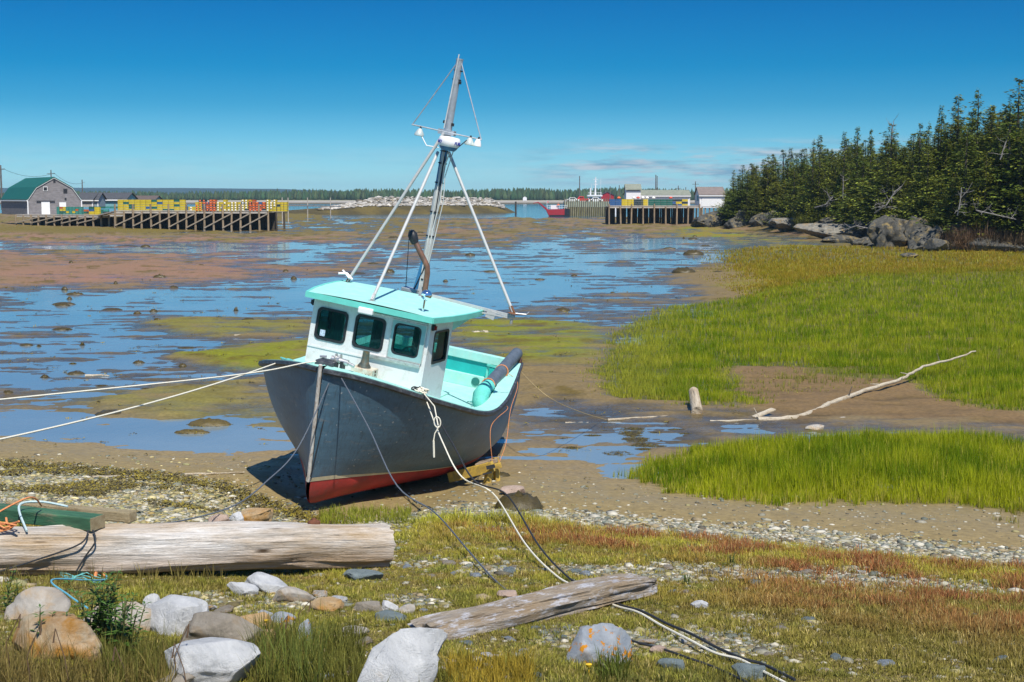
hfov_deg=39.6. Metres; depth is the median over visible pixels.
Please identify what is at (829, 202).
spruce tree
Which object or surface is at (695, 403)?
log stub
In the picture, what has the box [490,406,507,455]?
orange line
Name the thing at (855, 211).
spruce tree
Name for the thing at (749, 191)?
spruce tree
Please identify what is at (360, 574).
rock
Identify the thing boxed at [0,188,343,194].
hills
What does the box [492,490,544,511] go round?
rock
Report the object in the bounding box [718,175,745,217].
spruce tree
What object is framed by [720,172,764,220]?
spruce tree
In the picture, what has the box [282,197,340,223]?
gangway
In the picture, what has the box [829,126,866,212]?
spruce tree
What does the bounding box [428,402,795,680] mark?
mooring rope
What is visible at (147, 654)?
tall grass
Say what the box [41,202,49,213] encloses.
door
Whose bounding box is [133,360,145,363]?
seaweed clump
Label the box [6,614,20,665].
dry stalk
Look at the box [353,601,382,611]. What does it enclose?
rock
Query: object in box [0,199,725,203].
shore
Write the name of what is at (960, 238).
dry brush
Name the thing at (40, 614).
leafy weed
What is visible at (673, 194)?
fish house
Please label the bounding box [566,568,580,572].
cobble
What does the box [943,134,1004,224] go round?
spruce tree
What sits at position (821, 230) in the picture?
rock outcrop
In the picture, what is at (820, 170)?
spruce tree
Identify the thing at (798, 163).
spruce tree
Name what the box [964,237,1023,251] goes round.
rock outcrop
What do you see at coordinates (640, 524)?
driftwood stick
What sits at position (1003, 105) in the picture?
spruce tree
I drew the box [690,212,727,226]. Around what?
rock outcrop
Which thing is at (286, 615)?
rock
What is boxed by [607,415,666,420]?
driftwood stick
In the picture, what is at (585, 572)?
cobble
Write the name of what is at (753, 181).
spruce tree
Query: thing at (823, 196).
spruce tree
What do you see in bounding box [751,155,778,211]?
spruce tree
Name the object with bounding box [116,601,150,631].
rock
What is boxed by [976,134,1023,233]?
spruce tree
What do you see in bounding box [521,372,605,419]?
stern line
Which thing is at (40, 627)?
dry stalk
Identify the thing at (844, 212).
spruce tree
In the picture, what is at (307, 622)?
rock
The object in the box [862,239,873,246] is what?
rock outcrop
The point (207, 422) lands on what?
seaweed clump
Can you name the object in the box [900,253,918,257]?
rock outcrop
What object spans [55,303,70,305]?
seaweed clump
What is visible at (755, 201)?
spruce tree
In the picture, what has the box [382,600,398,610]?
rock
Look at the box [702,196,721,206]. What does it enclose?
wall
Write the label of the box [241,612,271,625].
rock
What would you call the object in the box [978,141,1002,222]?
spruce tree
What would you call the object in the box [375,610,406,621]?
rock
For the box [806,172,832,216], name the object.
spruce tree
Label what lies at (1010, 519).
marsh grass
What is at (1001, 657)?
cobble
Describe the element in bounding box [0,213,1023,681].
mudflat
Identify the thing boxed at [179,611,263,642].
rock
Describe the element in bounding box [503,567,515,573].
cobble
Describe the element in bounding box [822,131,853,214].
spruce tree
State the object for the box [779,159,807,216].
spruce tree
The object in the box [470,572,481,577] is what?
cobble
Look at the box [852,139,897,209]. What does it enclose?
spruce tree
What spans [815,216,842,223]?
rock outcrop
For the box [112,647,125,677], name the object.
dry stalk
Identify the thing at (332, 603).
rock
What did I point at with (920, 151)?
spruce tree
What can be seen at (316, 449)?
mooring line
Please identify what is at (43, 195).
barn
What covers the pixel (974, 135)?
spruce tree
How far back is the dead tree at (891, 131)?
187.10 m
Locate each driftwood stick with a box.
[85,374,108,376]
[92,474,174,477]
[184,472,243,475]
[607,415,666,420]
[629,523,655,527]
[709,408,758,421]
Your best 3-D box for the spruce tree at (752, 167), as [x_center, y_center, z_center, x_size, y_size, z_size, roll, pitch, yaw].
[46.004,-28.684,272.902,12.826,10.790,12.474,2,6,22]
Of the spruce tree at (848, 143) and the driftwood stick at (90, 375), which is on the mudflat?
the spruce tree at (848, 143)
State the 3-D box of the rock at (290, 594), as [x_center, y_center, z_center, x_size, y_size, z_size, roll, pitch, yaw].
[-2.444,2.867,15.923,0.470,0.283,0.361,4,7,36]
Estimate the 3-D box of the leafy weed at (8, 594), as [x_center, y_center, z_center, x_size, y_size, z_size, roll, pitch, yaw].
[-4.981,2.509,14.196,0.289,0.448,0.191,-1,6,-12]
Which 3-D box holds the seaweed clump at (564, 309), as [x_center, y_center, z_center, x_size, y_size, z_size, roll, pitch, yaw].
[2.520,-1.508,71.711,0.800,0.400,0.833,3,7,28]
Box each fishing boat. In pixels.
[258,54,529,502]
[535,201,569,216]
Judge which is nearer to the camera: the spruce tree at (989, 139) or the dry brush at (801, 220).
the spruce tree at (989, 139)
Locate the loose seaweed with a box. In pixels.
[0,267,820,523]
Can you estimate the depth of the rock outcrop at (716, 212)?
268.79 m
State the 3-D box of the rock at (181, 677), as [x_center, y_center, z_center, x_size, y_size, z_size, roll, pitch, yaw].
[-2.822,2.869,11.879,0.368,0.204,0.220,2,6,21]
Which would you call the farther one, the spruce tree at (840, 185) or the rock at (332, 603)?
the spruce tree at (840, 185)
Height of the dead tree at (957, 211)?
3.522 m
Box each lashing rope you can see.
[0,530,88,571]
[76,530,95,571]
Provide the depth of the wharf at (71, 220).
261.90 m
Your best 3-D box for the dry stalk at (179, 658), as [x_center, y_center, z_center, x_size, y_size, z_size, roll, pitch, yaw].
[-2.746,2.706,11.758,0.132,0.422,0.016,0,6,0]
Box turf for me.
[0,505,1023,681]
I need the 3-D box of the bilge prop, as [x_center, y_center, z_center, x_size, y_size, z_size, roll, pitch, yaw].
[-0.640,2.541,27.974,1.082,0.517,0.743,4,7,34]
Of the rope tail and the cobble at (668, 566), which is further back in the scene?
the rope tail
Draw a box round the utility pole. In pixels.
[0,165,2,209]
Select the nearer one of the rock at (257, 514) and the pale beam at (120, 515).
the pale beam at (120, 515)
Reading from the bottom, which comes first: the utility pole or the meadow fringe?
the meadow fringe
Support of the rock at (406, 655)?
on the mudflat
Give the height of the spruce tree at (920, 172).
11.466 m
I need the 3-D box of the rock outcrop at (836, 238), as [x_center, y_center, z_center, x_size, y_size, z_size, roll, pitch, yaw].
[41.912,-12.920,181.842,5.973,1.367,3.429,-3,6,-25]
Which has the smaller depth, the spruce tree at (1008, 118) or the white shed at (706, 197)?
the spruce tree at (1008, 118)
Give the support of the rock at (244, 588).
on the mudflat
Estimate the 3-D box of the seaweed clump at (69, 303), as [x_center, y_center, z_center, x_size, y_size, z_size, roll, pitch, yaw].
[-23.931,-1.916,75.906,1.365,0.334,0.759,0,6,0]
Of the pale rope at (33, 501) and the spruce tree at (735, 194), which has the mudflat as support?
the spruce tree at (735, 194)
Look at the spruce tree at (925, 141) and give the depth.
178.33 m
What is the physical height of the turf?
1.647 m
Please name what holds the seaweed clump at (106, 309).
on the mudflat
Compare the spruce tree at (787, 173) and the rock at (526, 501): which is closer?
the rock at (526, 501)
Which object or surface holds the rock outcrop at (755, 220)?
on the mudflat
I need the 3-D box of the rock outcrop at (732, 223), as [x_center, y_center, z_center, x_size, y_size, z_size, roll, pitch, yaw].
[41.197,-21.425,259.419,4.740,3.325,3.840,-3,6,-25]
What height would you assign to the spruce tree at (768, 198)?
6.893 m
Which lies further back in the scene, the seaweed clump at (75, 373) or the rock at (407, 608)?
the seaweed clump at (75, 373)
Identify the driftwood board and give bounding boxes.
[752,408,775,417]
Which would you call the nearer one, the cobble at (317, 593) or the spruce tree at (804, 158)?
the cobble at (317, 593)
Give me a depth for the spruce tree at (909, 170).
181.89 m
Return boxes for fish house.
[623,190,690,205]
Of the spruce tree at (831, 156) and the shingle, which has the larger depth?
the spruce tree at (831, 156)
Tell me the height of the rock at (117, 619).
0.460 m
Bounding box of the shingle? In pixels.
[0,451,1023,680]
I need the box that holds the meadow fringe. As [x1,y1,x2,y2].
[681,244,1023,299]
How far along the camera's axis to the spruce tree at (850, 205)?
193.05 m
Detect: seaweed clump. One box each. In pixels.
[19,343,32,345]
[51,302,74,304]
[52,327,72,329]
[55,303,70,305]
[67,292,82,294]
[67,371,84,374]
[95,409,120,415]
[102,308,121,310]
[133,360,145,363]
[153,274,164,277]
[174,429,209,433]
[178,347,195,348]
[188,418,231,426]
[492,472,510,477]
[556,307,569,310]
[563,446,582,448]
[604,450,631,455]
[619,430,645,433]
[620,427,644,430]
[623,434,642,436]
[625,437,649,441]
[626,442,657,447]
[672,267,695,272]
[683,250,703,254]
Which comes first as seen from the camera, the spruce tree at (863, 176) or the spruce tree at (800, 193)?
the spruce tree at (863, 176)
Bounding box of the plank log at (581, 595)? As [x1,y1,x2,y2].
[408,573,657,640]
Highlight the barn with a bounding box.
[0,177,81,213]
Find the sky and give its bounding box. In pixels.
[0,0,1023,192]
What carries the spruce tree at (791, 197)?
on the mudflat
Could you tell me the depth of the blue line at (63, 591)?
15.29 m
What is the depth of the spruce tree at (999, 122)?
175.91 m
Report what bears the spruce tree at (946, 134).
on the mudflat
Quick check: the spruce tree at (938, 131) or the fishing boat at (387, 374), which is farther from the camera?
the spruce tree at (938, 131)
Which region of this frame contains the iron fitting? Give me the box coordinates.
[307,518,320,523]
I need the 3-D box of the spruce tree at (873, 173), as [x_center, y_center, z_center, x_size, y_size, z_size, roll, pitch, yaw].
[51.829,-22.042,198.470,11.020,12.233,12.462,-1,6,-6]
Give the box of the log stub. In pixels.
[689,387,702,413]
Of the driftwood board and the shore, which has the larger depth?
the shore
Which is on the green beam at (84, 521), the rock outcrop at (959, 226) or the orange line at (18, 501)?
the orange line at (18, 501)
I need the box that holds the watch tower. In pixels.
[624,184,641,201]
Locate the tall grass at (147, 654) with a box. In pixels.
[0,502,800,681]
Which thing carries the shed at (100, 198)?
on the mudflat
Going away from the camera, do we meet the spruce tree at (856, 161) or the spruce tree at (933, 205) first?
the spruce tree at (933, 205)
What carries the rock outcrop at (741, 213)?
on the mudflat
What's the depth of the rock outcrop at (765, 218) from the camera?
244.19 m
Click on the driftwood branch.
(849, 395)
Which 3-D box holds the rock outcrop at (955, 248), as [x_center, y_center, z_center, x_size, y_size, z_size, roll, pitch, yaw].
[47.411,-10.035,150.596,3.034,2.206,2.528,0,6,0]
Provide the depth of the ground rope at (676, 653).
13.06 m
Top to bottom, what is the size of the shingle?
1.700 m
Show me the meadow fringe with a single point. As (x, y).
(786, 278)
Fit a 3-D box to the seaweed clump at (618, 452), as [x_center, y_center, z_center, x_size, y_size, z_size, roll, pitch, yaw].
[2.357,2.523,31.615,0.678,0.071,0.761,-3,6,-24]
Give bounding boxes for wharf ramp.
[95,211,113,215]
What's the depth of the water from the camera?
70.58 m
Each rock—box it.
[4,586,70,620]
[12,610,103,662]
[83,606,121,630]
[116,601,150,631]
[142,593,159,607]
[148,594,208,636]
[157,672,194,681]
[164,637,260,681]
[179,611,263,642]
[208,514,229,521]
[227,582,258,595]
[229,511,243,520]
[241,508,273,521]
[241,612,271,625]
[245,572,287,592]
[271,611,296,623]
[272,586,315,601]
[298,619,310,638]
[310,596,344,610]
[342,569,383,579]
[343,625,369,635]
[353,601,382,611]
[357,627,447,681]
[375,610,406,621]
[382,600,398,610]
[398,604,414,612]
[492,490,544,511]
[497,590,517,597]
[500,485,524,493]
[566,623,632,663]
[649,645,665,652]
[657,658,684,670]
[690,600,707,607]
[731,663,765,680]
[805,424,823,429]
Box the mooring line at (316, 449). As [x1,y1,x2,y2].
[310,421,323,476]
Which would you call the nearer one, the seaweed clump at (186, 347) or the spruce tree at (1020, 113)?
the seaweed clump at (186, 347)
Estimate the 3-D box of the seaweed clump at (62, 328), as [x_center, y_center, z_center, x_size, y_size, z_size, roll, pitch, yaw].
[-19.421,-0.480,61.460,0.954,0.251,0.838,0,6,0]
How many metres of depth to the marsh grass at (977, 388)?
54.24 m
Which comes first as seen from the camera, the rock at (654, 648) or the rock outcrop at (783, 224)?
the rock at (654, 648)
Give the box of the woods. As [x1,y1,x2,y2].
[0,187,730,199]
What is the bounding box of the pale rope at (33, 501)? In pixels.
[18,500,67,531]
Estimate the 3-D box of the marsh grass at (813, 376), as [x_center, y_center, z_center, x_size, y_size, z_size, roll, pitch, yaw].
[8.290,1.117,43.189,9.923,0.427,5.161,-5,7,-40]
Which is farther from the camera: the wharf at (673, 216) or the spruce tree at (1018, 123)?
the wharf at (673, 216)
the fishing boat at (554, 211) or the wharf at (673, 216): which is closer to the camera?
the wharf at (673, 216)
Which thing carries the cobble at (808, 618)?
on the mudflat
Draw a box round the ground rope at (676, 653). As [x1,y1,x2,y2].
[631,639,747,681]
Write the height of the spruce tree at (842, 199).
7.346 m
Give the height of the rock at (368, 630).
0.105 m
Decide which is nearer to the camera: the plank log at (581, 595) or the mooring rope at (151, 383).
the plank log at (581, 595)
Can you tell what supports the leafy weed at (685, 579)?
on the mudflat
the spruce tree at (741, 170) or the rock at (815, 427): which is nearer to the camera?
the rock at (815, 427)
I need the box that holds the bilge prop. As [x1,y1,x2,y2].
[447,456,501,483]
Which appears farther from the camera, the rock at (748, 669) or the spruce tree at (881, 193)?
the spruce tree at (881, 193)
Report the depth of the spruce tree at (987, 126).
162.42 m
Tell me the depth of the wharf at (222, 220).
250.14 m
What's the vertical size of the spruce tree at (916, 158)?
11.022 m
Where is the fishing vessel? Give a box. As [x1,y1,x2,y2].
[587,177,615,214]
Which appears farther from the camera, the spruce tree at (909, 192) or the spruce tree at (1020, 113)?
the spruce tree at (1020, 113)
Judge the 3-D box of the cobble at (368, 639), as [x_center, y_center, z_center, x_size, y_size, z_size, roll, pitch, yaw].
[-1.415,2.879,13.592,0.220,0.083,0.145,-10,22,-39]
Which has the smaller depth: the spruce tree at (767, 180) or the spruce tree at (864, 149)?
the spruce tree at (864, 149)
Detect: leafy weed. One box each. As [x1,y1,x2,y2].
[1,570,21,609]
[32,604,72,633]
[63,570,123,649]
[101,592,150,659]
[683,573,690,583]
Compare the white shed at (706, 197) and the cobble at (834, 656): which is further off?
the white shed at (706, 197)
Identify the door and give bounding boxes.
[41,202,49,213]
[59,202,65,206]
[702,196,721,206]
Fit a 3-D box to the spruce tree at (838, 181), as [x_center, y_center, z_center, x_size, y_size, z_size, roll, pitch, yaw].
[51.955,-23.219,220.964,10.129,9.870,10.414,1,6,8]
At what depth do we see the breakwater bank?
502.10 m
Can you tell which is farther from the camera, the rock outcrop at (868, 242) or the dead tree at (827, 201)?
the dead tree at (827, 201)
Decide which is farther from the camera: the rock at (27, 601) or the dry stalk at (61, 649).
the rock at (27, 601)
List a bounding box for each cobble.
[213,605,233,612]
[313,590,327,596]
[332,595,347,601]
[359,636,372,645]
[442,560,455,565]
[464,640,472,644]
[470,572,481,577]
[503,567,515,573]
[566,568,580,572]
[579,570,590,575]
[638,639,657,644]
[663,564,673,569]
[797,569,812,573]
[799,616,815,619]
[830,653,840,659]
[877,659,894,665]
[992,655,1008,662]
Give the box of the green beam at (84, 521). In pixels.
[0,503,104,530]
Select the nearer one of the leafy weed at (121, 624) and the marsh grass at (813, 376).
the leafy weed at (121, 624)
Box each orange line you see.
[0,496,41,511]
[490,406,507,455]
[499,373,517,461]
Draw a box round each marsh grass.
[576,264,1023,410]
[613,422,1023,513]
[717,364,905,401]
[980,500,1023,523]
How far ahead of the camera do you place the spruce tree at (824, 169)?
225.29 m
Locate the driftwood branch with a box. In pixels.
[756,351,975,419]
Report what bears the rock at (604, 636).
on the mudflat
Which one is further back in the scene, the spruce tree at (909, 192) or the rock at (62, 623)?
the spruce tree at (909, 192)
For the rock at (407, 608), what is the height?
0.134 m
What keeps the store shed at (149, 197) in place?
on the mudflat
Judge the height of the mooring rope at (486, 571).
1.765 m
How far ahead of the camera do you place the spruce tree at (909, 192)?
173.18 m
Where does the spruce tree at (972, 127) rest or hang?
on the mudflat
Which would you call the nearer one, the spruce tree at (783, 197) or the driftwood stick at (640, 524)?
the driftwood stick at (640, 524)
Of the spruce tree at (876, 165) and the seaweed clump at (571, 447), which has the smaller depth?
the seaweed clump at (571, 447)
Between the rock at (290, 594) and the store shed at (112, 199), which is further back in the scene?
the store shed at (112, 199)
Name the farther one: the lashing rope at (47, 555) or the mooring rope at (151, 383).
the mooring rope at (151, 383)
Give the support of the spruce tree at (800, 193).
on the mudflat
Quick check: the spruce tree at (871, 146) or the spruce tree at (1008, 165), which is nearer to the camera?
the spruce tree at (1008, 165)
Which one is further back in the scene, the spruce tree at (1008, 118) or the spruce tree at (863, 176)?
the spruce tree at (863, 176)
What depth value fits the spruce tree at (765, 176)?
262.23 m
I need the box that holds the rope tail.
[424,394,440,456]
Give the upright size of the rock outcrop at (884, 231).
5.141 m
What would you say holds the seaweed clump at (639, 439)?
on the mudflat
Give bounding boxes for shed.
[79,192,97,206]
[94,192,106,205]
[104,193,137,205]
[136,196,162,199]
[600,192,614,200]
[694,187,724,215]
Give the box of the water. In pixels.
[0,204,1000,487]
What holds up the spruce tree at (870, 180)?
on the mudflat
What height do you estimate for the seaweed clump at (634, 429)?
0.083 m
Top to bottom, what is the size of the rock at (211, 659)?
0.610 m
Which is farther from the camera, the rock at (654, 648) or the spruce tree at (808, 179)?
the spruce tree at (808, 179)
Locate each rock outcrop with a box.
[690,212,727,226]
[709,210,729,217]
[723,216,748,228]
[734,208,759,221]
[749,212,765,226]
[760,210,787,227]
[768,218,798,231]
[794,223,851,238]
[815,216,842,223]
[820,234,859,242]
[843,219,870,237]
[850,237,868,244]
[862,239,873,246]
[867,215,907,247]
[894,218,908,244]
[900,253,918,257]
[905,216,929,244]
[907,225,946,250]
[923,238,951,251]
[946,221,980,232]
[951,240,963,249]
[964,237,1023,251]
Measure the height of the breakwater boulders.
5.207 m
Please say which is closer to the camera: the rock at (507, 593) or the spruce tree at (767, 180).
the rock at (507, 593)
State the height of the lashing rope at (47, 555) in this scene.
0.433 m
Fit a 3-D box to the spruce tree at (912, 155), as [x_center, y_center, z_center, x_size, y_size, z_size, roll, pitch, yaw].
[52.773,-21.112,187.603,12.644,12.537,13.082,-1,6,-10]
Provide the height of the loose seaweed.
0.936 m
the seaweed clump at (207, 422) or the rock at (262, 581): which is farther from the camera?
the seaweed clump at (207, 422)
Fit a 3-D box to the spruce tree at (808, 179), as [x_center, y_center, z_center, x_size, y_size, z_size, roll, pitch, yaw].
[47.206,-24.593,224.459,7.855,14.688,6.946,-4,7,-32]
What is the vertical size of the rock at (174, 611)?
0.572 m
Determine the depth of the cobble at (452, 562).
18.30 m
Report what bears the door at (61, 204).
in the barn
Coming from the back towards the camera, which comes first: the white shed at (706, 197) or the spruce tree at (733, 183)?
the white shed at (706, 197)
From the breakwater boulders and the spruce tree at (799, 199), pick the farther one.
the breakwater boulders
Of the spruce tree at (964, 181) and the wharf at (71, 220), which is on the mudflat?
the spruce tree at (964, 181)
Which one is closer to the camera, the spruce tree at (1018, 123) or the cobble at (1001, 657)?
the cobble at (1001, 657)
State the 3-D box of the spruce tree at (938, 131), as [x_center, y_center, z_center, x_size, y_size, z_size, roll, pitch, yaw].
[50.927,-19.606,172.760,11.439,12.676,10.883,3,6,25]
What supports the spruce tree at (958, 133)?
on the mudflat
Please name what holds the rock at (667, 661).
on the mudflat
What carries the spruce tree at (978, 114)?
on the mudflat
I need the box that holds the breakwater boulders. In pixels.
[316,196,504,209]
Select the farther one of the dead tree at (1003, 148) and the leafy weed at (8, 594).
the dead tree at (1003, 148)
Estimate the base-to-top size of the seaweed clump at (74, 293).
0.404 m
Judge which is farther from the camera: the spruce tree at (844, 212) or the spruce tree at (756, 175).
the spruce tree at (756, 175)
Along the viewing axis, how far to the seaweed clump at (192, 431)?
34.31 m
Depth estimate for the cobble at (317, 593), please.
16.23 m
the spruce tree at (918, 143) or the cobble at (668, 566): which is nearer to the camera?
the cobble at (668, 566)
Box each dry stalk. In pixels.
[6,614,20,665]
[27,620,41,681]
[52,628,68,680]
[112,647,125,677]
[171,643,185,681]
[174,624,188,663]
[298,600,310,622]
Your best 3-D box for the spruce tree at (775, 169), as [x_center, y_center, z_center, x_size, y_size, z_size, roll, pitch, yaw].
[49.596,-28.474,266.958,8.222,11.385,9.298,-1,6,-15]
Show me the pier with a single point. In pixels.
(586, 208)
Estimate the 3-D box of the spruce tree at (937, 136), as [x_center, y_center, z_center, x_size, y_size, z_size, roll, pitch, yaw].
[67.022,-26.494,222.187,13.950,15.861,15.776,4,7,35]
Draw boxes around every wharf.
[15,214,122,226]
[114,204,284,230]
[605,204,699,223]
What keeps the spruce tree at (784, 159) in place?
on the mudflat
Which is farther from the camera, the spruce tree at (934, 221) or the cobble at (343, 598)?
the spruce tree at (934, 221)
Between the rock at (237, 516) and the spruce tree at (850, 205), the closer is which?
the rock at (237, 516)
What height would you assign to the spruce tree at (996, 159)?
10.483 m
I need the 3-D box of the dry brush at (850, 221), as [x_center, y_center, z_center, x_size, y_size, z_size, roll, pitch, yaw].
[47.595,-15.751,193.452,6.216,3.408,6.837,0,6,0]
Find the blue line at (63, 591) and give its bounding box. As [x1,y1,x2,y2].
[50,575,106,608]
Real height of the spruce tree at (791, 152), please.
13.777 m
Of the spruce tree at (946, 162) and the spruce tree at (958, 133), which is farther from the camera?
the spruce tree at (958, 133)
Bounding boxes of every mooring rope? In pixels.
[0,361,315,399]
[0,363,274,439]
[164,383,328,522]
[341,378,507,589]
[426,401,784,681]
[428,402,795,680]
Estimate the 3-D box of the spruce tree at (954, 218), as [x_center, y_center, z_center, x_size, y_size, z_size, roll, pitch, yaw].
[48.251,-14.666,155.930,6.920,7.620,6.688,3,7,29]
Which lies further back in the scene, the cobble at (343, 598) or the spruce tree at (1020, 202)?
the spruce tree at (1020, 202)
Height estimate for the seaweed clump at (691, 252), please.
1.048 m
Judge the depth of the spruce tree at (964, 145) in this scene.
167.69 m
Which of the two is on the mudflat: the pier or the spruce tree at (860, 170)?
the spruce tree at (860, 170)
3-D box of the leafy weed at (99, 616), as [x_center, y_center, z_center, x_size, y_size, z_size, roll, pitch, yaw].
[-3.761,2.478,12.896,0.400,0.741,0.581,6,8,45]
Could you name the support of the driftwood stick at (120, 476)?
on the mudflat
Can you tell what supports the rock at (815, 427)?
on the mudflat
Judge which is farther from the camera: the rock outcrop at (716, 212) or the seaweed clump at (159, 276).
the rock outcrop at (716, 212)
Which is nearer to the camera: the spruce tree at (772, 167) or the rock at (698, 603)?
the rock at (698, 603)
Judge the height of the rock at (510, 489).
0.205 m
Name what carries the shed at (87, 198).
on the mudflat
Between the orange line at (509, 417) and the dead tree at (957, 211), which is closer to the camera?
the orange line at (509, 417)
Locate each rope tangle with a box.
[0,517,19,531]
[59,572,106,582]
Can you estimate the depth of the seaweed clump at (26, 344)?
54.69 m
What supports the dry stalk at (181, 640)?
on the mudflat
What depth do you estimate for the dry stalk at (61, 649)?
11.67 m
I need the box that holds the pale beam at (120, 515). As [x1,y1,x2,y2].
[6,500,136,522]
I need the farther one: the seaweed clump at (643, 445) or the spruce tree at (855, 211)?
the spruce tree at (855, 211)
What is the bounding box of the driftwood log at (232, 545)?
[0,521,395,575]
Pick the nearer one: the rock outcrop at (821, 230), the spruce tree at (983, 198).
the spruce tree at (983, 198)
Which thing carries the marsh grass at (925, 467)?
on the mudflat
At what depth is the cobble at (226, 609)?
15.18 m
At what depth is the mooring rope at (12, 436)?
20.11 m
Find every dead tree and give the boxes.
[814,191,841,207]
[841,219,868,229]
[872,180,905,213]
[888,115,897,138]
[953,185,971,215]
[972,197,1017,219]
[994,132,1014,159]
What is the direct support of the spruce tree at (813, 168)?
on the mudflat
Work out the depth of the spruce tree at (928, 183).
166.38 m
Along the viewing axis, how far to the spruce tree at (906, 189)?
178.11 m
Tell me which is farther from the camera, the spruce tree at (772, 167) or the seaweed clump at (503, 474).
the spruce tree at (772, 167)
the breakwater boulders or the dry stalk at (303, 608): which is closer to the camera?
the dry stalk at (303, 608)
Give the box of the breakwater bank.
[269,203,514,214]
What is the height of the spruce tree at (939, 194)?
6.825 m
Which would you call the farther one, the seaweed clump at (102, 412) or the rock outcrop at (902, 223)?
the rock outcrop at (902, 223)
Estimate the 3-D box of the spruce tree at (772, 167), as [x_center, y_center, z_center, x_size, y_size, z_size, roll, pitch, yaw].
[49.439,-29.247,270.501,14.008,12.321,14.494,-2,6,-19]
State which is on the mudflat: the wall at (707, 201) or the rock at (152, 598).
the rock at (152, 598)
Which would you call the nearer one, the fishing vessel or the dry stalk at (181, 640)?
the dry stalk at (181, 640)
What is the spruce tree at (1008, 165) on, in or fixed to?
on the mudflat
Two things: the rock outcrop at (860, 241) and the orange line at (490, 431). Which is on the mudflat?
the rock outcrop at (860, 241)
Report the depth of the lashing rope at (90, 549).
16.41 m
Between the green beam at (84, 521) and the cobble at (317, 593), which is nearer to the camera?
the cobble at (317, 593)
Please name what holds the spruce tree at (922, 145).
on the mudflat
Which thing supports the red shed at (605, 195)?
on the mudflat
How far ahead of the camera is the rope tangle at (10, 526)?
16.08 m
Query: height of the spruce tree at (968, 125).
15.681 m
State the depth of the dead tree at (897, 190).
157.22 m
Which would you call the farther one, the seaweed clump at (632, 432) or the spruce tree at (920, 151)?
the spruce tree at (920, 151)
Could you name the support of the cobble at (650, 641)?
on the shingle
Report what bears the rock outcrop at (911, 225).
on the mudflat
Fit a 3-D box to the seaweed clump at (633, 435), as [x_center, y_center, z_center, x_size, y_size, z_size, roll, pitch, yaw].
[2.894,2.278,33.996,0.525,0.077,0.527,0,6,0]
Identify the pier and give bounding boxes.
[563,199,613,215]
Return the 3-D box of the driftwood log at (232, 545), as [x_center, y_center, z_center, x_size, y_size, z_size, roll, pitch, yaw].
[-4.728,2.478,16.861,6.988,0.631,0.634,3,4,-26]
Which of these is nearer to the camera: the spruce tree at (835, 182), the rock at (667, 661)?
the rock at (667, 661)
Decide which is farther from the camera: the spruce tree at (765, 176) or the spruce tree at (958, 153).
the spruce tree at (765, 176)
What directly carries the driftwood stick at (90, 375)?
on the water
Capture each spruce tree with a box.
[711,165,745,209]
[715,174,752,219]
[717,170,737,217]
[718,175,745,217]
[719,191,732,220]
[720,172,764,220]
[733,185,767,221]
[741,163,761,194]
[742,178,754,207]
[744,164,779,208]
[746,155,781,187]
[748,149,791,205]
[749,170,758,203]
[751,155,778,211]
[753,166,762,183]
[754,163,779,198]
[754,183,779,214]
[755,181,781,213]
[758,158,793,212]
[760,169,803,222]
[762,149,810,211]
[768,166,791,207]
[770,160,780,191]
[774,144,831,211]
[774,181,788,211]
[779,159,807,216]
[784,165,813,217]
[784,168,817,217]
[785,148,795,184]
[788,140,823,221]
[792,156,831,216]
[795,149,809,185]
[797,138,855,211]
[798,183,832,222]
[800,135,832,218]
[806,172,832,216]
[808,157,840,213]
[816,152,838,194]
[817,182,838,220]
[818,160,852,202]
[820,157,853,215]
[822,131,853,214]
[824,148,834,178]
[825,180,851,219]
[827,156,877,219]
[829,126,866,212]
[831,123,916,223]
[833,192,853,223]
[838,156,868,201]
[839,192,863,223]
[840,139,898,217]
[842,177,872,220]
[847,140,915,221]
[847,158,905,230]
[850,148,882,207]
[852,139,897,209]
[856,129,876,196]
[856,140,875,171]
[866,133,922,210]
[866,142,877,164]
[866,145,916,213]
[868,177,891,219]
[869,162,916,215]
[872,165,911,219]
[882,181,916,218]
[884,146,950,220]
[887,127,952,219]
[893,186,924,219]
[899,137,924,174]
[899,139,936,204]
[900,130,931,179]
[901,138,962,216]
[903,123,926,198]
[907,146,923,185]
[908,127,1016,232]
[910,94,970,215]
[910,144,973,216]
[911,124,935,197]
[917,125,955,189]
[920,105,949,190]
[920,135,979,209]
[920,190,944,217]
[922,173,970,229]
[922,179,948,227]
[927,173,969,225]
[928,122,951,156]
[932,78,1023,216]
[934,105,1022,201]
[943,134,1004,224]
[944,90,992,195]
[949,105,1007,200]
[950,151,1021,235]
[952,119,964,156]
[955,111,980,143]
[961,109,984,178]
[967,100,1023,229]
[967,119,981,156]
[967,137,1017,222]
[968,130,1023,233]
[969,116,1023,202]
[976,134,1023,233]
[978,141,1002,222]
[981,113,1011,164]
[984,110,1008,150]
[992,104,1022,146]
[1011,100,1023,143]
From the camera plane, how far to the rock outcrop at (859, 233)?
185.76 m
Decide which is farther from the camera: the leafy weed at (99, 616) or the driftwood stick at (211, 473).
the driftwood stick at (211, 473)
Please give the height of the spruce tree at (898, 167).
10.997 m
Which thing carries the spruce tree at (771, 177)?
on the mudflat
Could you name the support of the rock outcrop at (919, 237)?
on the mudflat
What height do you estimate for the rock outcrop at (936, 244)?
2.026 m
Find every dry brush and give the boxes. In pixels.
[792,212,825,228]
[842,214,873,223]
[938,221,1008,251]
[983,227,1023,250]

